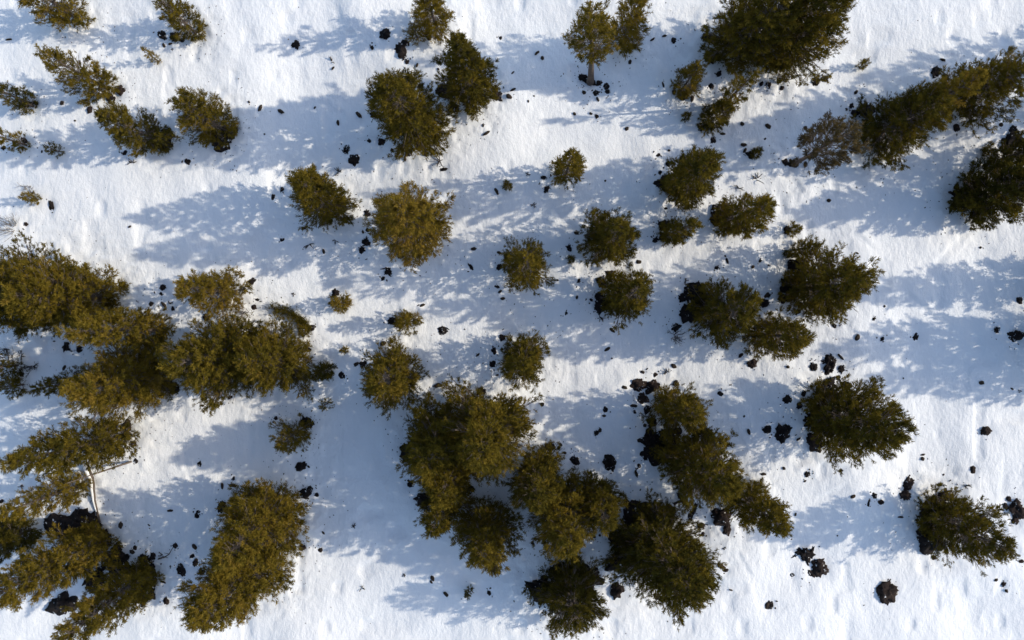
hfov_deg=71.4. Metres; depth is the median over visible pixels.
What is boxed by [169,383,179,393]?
lava rock
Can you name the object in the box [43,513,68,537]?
lava rock
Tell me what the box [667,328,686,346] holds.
dead shrub
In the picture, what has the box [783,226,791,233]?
lava rock
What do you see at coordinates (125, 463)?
dead branch
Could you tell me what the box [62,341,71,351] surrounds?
lava rock
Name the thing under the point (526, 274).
pine tree
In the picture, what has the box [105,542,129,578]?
lava rock
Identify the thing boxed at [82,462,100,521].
fallen log
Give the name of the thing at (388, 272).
lava rock
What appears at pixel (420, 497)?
lava rock
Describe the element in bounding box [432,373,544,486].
pine tree
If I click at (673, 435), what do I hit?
lava rock
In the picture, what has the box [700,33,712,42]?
lava rock
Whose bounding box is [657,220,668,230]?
lava rock
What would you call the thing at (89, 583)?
lava rock
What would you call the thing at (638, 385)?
lava rock
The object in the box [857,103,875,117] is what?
lava rock
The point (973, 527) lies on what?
pine tree
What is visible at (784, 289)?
lava rock
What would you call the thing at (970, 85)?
pine tree
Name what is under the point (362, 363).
lava rock
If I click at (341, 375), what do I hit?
lava rock
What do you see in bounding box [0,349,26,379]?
pine bush
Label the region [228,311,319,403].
pine tree
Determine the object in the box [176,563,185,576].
lava rock
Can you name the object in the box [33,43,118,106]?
pine tree
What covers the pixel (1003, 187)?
pine tree
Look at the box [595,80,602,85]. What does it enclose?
lava rock
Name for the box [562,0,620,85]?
pine tree
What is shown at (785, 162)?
lava rock
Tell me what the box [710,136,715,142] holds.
lava rock
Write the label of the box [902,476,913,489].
lava rock
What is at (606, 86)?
lava rock
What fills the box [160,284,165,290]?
lava rock
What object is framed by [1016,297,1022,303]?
lava rock
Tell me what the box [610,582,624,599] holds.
lava rock
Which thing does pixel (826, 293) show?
pine tree
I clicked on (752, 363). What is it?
lava rock
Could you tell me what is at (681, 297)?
lava rock
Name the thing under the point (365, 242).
lava rock
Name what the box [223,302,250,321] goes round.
dead shrub
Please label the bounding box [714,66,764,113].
pine tree
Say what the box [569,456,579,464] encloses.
lava rock
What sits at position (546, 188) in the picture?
lava rock
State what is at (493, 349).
lava rock
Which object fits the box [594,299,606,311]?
lava rock
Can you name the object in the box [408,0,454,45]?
pine bush
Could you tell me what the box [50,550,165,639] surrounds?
pine tree
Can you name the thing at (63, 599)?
lava rock
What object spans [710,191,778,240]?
pine tree
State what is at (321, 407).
pine bush
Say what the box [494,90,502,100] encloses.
lava rock
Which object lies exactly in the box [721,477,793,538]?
pine tree
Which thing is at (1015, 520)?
lava rock
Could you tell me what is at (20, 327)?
pine tree
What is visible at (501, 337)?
lava rock
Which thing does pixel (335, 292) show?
lava rock
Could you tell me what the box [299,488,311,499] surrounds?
lava rock
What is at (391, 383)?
pine tree
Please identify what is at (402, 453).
lava rock
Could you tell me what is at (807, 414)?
lava rock
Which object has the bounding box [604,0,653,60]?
pine tree
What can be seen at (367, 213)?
lava rock
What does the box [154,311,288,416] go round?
pine tree
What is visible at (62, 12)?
pine tree
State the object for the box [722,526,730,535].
lava rock
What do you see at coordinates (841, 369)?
lava rock
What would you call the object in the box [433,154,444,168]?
dead shrub
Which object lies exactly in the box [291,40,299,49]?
lava rock
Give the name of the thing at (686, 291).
lava rock
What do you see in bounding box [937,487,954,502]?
lava rock
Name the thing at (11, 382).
pine bush
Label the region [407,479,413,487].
lava rock
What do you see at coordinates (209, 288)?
pine tree
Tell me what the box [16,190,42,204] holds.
pine bush
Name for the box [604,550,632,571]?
lava rock
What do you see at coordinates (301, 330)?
pine bush
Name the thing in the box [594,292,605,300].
lava rock
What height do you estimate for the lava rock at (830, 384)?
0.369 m
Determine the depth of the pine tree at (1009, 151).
28.84 m
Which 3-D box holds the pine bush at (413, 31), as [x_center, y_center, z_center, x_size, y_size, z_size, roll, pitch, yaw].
[-3.998,-11.849,29.356,1.137,1.677,0.853,0,90,0]
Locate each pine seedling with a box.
[41,140,64,158]
[463,586,474,599]
[501,179,512,190]
[566,255,576,264]
[680,111,691,123]
[781,249,795,257]
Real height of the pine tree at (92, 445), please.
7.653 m
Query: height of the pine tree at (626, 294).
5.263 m
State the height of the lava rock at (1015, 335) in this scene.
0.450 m
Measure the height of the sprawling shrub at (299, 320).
0.402 m
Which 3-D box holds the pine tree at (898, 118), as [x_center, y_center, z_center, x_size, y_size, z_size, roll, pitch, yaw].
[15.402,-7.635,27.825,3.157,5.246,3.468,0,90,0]
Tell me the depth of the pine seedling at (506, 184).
29.50 m
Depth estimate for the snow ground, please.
30.05 m
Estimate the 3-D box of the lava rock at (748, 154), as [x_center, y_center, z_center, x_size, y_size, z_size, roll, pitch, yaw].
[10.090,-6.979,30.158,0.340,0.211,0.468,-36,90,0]
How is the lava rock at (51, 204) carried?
on the snow ground
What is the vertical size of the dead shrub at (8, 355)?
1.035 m
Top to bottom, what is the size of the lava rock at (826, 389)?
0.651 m
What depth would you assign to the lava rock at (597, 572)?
29.87 m
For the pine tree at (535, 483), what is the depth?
26.82 m
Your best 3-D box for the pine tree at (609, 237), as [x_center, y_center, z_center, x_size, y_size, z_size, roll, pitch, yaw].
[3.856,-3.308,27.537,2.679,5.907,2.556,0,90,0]
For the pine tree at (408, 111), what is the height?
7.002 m
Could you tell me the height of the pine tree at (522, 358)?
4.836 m
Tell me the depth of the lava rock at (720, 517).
29.97 m
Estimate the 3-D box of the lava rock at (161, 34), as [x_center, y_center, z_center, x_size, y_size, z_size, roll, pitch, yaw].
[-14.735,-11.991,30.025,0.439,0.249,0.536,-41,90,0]
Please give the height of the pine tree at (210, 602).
7.095 m
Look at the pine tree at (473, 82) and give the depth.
26.54 m
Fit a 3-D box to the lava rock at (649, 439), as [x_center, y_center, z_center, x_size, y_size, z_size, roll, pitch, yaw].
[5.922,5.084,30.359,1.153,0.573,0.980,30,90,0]
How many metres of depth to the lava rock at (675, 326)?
30.11 m
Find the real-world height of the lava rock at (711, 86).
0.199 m
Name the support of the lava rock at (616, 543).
on the snow ground
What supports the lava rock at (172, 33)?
on the snow ground
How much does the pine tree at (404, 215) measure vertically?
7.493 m
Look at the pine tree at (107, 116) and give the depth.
28.01 m
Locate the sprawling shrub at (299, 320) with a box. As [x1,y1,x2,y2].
[265,300,311,328]
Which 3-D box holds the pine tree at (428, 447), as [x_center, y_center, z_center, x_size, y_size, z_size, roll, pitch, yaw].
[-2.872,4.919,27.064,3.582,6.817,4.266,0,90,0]
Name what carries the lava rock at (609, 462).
on the snow ground
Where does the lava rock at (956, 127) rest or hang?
on the snow ground
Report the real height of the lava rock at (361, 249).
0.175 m
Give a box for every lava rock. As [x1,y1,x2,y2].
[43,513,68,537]
[45,590,77,615]
[48,200,54,210]
[60,508,102,552]
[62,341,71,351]
[76,345,82,352]
[82,567,105,593]
[87,105,92,113]
[100,529,111,548]
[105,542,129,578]
[106,93,115,103]
[115,85,125,95]
[122,418,131,431]
[132,578,155,606]
[137,554,148,563]
[140,563,157,579]
[149,128,172,152]
[149,556,155,563]
[157,30,166,39]
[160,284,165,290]
[163,596,168,604]
[169,32,179,41]
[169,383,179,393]
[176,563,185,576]
[192,558,198,566]
[206,127,234,152]
[217,500,225,512]
[248,277,255,284]
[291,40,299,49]
[295,461,306,471]
[299,416,314,428]
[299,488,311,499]
[331,288,339,296]
[338,371,344,378]
[342,144,349,153]
[348,154,359,166]
[358,246,365,253]
[359,361,366,366]
[362,236,370,246]
[364,210,370,216]
[378,138,384,145]
[379,28,390,39]
[381,267,391,276]
[387,317,395,324]
[394,41,406,59]
[399,441,413,463]
[402,39,408,45]
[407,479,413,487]
[413,493,429,505]
[435,85,450,98]
[437,326,449,334]
[450,104,459,112]
[489,360,495,366]
[491,347,496,354]
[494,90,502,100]
[499,334,504,340]
[525,575,553,608]
[544,185,550,192]
[548,562,566,578]
[565,243,571,251]
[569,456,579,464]
[574,564,604,588]
[578,74,587,83]
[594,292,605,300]
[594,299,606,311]
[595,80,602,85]
[595,275,605,287]
[602,454,616,471]
[603,83,609,89]
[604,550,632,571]
[609,533,634,556]
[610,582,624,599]
[622,498,645,525]
[630,378,647,391]
[637,393,649,403]
[637,427,661,446]
[640,444,669,465]
[644,405,650,414]
[645,379,659,394]
[647,419,656,427]
[652,235,658,242]
[653,175,665,191]
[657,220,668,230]
[658,426,681,448]
[671,323,681,331]
[678,293,685,302]
[679,303,699,323]
[683,282,707,306]
[693,423,712,446]
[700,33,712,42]
[708,83,713,89]
[709,203,733,225]
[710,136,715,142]
[710,508,731,528]
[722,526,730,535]
[745,151,753,159]
[746,359,757,368]
[760,298,768,307]
[762,425,771,433]
[768,600,773,608]
[774,423,792,443]
[777,278,798,303]
[782,158,788,165]
[782,394,791,403]
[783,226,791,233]
[787,258,808,272]
[791,546,815,565]
[803,405,822,430]
[806,433,822,452]
[808,570,815,577]
[809,362,817,370]
[811,77,819,85]
[811,558,828,577]
[817,384,837,399]
[820,354,836,374]
[823,376,834,387]
[838,365,844,373]
[851,110,858,117]
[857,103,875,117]
[876,579,898,605]
[899,489,910,499]
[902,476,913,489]
[912,333,917,340]
[916,527,942,554]
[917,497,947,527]
[930,65,940,78]
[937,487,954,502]
[953,124,959,131]
[970,466,975,473]
[980,426,991,435]
[994,327,999,332]
[1001,125,1022,155]
[1007,330,1023,341]
[1009,498,1023,519]
[1011,517,1018,524]
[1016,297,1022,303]
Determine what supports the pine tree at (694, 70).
on the snow ground
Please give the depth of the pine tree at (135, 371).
26.82 m
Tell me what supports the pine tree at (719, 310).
on the snow ground
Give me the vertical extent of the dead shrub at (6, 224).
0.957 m
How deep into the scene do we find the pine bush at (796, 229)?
29.54 m
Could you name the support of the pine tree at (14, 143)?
on the snow ground
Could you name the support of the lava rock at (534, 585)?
on the snow ground
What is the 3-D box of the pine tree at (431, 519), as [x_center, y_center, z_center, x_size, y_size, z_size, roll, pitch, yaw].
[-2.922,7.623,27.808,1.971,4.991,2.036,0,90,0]
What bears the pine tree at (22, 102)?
on the snow ground
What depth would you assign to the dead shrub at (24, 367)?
29.70 m
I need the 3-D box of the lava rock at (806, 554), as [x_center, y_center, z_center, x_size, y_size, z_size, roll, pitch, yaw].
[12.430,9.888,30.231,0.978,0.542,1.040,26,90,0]
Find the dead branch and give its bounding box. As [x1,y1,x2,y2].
[68,461,131,482]
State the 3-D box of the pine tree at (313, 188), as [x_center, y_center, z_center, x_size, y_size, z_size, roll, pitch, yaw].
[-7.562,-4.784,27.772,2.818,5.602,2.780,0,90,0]
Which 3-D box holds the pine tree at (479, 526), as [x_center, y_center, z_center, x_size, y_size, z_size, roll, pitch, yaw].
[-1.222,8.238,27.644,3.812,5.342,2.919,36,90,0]
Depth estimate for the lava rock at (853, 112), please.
30.20 m
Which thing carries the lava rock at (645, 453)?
on the snow ground
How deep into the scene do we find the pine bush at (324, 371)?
29.15 m
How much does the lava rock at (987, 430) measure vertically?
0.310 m
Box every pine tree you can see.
[0,80,37,115]
[0,127,30,153]
[0,231,81,343]
[0,255,131,350]
[0,411,141,480]
[0,469,93,525]
[0,511,43,564]
[0,516,123,611]
[17,0,95,32]
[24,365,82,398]
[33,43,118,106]
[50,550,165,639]
[52,304,176,354]
[55,339,175,430]
[93,99,185,158]
[151,0,207,43]
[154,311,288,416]
[164,85,240,149]
[173,264,253,321]
[173,544,295,634]
[203,476,312,578]
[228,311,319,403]
[268,413,312,455]
[284,164,361,233]
[358,334,429,420]
[361,179,455,273]
[364,66,458,163]
[395,390,481,496]
[412,487,462,539]
[422,460,477,511]
[429,29,501,121]
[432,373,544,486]
[447,493,526,577]
[496,328,551,395]
[499,236,556,295]
[503,438,566,515]
[522,552,613,639]
[526,466,604,569]
[547,146,587,189]
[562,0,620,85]
[570,469,629,537]
[574,206,640,269]
[594,267,655,335]
[599,488,727,632]
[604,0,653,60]
[639,381,712,442]
[649,425,749,514]
[655,214,705,246]
[659,144,725,213]
[669,59,707,103]
[685,275,762,351]
[697,0,810,78]
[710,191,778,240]
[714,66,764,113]
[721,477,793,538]
[734,306,817,361]
[745,0,858,87]
[776,233,885,327]
[789,110,873,176]
[798,372,919,474]
[850,78,955,171]
[895,66,990,129]
[913,481,1021,576]
[937,45,1023,139]
[946,154,1023,232]
[980,129,1023,174]
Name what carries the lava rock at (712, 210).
on the snow ground
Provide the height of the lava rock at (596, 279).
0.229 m
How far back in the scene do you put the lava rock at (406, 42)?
29.96 m
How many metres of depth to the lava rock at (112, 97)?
29.89 m
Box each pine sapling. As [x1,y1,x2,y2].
[140,46,162,64]
[328,290,352,314]
[393,309,423,335]
[695,98,736,136]
[790,238,824,259]
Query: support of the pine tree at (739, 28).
on the snow ground
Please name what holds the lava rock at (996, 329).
on the snow ground
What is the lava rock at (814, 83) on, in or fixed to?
on the snow ground
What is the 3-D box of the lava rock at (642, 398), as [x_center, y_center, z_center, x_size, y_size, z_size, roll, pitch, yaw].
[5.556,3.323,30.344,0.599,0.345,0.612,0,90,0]
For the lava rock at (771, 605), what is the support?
on the snow ground
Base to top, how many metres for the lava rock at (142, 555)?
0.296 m
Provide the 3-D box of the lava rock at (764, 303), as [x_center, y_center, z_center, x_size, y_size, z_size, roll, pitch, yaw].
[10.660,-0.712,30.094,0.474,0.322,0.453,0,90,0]
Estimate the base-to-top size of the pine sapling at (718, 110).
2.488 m
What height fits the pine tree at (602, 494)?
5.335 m
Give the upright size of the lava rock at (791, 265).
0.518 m
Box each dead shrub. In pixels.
[0,213,18,241]
[0,345,19,368]
[19,362,38,377]
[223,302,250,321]
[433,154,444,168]
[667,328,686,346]
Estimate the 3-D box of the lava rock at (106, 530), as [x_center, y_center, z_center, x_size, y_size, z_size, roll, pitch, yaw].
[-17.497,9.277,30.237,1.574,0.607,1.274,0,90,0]
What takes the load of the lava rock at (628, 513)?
on the snow ground
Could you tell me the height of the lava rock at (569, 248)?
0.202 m
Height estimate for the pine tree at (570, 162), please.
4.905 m
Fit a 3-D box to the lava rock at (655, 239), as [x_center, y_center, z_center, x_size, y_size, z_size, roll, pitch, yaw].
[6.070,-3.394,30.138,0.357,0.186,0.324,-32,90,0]
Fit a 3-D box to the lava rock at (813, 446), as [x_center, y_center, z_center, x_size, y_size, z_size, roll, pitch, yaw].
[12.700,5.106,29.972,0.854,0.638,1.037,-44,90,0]
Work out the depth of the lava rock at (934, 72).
30.04 m
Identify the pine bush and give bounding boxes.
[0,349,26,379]
[0,373,27,400]
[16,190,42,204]
[152,379,179,401]
[295,324,312,338]
[311,360,336,381]
[318,397,334,411]
[339,345,349,354]
[402,21,427,46]
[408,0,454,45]
[750,145,763,159]
[785,221,803,239]
[855,56,871,70]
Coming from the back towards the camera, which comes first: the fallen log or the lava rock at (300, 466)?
the lava rock at (300, 466)
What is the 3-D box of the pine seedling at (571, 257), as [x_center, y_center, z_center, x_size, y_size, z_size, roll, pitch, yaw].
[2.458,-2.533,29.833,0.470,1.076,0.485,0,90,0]
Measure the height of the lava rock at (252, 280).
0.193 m
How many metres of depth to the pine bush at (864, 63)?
29.76 m
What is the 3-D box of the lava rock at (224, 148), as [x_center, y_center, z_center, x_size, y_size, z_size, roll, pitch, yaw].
[-12.302,-7.630,30.049,1.358,0.856,1.271,41,90,0]
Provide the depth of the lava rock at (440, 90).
29.82 m
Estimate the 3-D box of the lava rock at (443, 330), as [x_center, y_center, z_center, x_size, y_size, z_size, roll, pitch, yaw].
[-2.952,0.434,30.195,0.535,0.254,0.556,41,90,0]
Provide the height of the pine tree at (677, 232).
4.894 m
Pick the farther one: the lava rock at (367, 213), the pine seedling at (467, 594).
the lava rock at (367, 213)
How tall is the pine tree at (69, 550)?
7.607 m
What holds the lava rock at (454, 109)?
on the snow ground
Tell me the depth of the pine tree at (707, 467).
26.80 m
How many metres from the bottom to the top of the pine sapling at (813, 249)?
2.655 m
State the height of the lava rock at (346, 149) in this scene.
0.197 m
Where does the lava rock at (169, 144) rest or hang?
on the snow ground
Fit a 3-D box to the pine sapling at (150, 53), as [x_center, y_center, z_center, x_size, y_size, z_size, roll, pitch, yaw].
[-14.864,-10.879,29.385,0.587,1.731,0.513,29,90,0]
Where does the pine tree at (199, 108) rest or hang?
on the snow ground
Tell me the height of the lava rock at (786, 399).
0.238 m
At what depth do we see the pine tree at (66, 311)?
26.74 m
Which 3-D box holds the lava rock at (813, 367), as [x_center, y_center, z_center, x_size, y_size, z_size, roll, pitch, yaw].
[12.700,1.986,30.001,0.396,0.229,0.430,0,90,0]
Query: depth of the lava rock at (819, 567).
30.11 m
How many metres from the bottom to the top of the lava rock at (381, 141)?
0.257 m
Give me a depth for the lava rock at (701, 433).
30.08 m
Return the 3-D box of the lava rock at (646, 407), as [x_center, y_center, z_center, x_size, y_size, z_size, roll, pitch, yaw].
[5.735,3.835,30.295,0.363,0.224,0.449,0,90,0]
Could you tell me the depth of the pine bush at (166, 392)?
29.49 m
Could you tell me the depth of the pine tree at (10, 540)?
28.88 m
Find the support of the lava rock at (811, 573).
on the snow ground
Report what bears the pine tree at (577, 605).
on the snow ground
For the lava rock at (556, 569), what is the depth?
29.80 m
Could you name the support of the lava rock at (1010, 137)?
on the snow ground
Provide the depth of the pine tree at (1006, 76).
27.81 m
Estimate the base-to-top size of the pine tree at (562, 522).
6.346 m
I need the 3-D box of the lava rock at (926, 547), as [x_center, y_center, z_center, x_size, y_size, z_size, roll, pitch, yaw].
[17.803,9.349,30.233,1.395,0.718,1.400,0,90,0]
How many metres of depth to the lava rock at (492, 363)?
30.08 m
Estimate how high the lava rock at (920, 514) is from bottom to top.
0.856 m
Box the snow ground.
[0,0,1023,639]
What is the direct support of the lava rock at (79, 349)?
on the snow ground
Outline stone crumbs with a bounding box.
[0,2,1023,637]
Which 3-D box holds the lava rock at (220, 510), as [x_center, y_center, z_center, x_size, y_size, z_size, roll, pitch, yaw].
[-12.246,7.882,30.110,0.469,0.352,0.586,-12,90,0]
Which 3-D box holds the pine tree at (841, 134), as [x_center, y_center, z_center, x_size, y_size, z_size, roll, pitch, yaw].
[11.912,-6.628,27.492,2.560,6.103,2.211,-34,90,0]
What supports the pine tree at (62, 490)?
on the snow ground
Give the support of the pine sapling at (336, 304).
on the snow ground
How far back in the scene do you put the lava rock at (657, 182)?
30.01 m
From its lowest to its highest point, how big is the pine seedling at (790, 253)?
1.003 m
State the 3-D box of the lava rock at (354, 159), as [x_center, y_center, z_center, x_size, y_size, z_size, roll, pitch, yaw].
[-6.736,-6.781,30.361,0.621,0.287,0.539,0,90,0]
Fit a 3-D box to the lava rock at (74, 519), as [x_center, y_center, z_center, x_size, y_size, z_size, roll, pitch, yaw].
[-18.033,8.688,30.097,1.815,0.989,2.173,38,90,0]
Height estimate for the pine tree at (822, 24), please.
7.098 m
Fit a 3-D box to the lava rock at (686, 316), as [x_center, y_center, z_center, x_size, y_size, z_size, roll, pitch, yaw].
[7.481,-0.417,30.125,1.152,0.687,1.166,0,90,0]
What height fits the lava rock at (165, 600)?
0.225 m
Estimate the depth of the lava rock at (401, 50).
29.93 m
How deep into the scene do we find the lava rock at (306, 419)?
30.10 m
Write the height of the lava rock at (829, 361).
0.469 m
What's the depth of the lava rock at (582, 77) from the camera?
30.22 m
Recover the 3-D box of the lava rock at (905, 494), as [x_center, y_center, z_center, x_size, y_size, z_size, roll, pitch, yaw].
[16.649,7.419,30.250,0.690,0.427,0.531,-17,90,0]
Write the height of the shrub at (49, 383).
3.455 m
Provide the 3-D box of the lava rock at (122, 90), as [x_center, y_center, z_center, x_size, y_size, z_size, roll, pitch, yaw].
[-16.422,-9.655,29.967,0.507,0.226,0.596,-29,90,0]
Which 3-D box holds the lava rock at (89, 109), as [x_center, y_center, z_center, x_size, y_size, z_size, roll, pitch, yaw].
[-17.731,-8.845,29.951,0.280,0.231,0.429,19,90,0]
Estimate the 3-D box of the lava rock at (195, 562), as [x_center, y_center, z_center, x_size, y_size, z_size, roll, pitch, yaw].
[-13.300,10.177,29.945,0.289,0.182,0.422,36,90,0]
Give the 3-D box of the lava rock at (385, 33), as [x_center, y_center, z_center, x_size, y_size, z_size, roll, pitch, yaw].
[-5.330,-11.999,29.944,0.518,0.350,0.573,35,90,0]
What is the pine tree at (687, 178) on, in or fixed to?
on the snow ground
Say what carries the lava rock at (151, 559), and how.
on the snow ground
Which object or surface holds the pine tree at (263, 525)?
on the snow ground
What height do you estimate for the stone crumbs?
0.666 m
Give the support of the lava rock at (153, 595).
on the snow ground
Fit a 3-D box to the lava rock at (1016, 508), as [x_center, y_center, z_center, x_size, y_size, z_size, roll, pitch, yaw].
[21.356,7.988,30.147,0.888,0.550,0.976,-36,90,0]
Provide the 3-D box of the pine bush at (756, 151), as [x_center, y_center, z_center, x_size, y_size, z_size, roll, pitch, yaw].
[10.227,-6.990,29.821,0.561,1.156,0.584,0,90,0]
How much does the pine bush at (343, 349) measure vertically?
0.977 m
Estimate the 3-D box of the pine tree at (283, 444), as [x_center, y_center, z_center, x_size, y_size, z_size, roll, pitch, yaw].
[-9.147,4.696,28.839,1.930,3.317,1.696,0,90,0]
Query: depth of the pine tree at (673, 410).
28.02 m
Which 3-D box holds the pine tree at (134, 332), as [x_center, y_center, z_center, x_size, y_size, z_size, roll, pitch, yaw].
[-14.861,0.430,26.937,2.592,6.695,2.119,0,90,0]
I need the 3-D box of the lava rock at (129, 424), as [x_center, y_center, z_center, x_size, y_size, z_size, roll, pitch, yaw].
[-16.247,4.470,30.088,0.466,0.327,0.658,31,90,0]
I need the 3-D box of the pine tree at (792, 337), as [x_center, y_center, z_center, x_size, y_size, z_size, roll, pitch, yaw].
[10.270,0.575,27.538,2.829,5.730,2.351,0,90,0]
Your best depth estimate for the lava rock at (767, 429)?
29.96 m
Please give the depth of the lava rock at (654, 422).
30.26 m
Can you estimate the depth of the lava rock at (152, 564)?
30.06 m
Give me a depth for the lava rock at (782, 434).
29.83 m
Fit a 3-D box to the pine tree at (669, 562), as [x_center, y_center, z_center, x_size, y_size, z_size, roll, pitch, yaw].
[5.947,9.513,27.130,4.876,6.874,4.383,44,90,0]
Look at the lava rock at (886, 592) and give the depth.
30.09 m
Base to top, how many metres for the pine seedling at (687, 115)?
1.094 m
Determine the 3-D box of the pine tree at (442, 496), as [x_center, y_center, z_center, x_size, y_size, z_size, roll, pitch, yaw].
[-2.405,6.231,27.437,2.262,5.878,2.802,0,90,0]
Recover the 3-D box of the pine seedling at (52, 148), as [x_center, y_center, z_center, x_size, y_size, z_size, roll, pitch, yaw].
[-19.012,-7.050,29.549,0.713,1.289,0.655,-33,90,0]
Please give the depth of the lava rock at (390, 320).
30.15 m
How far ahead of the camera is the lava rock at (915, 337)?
30.02 m
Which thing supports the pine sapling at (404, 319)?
on the snow ground
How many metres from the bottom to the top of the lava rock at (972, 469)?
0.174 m
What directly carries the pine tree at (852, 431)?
on the snow ground
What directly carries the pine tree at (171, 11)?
on the snow ground

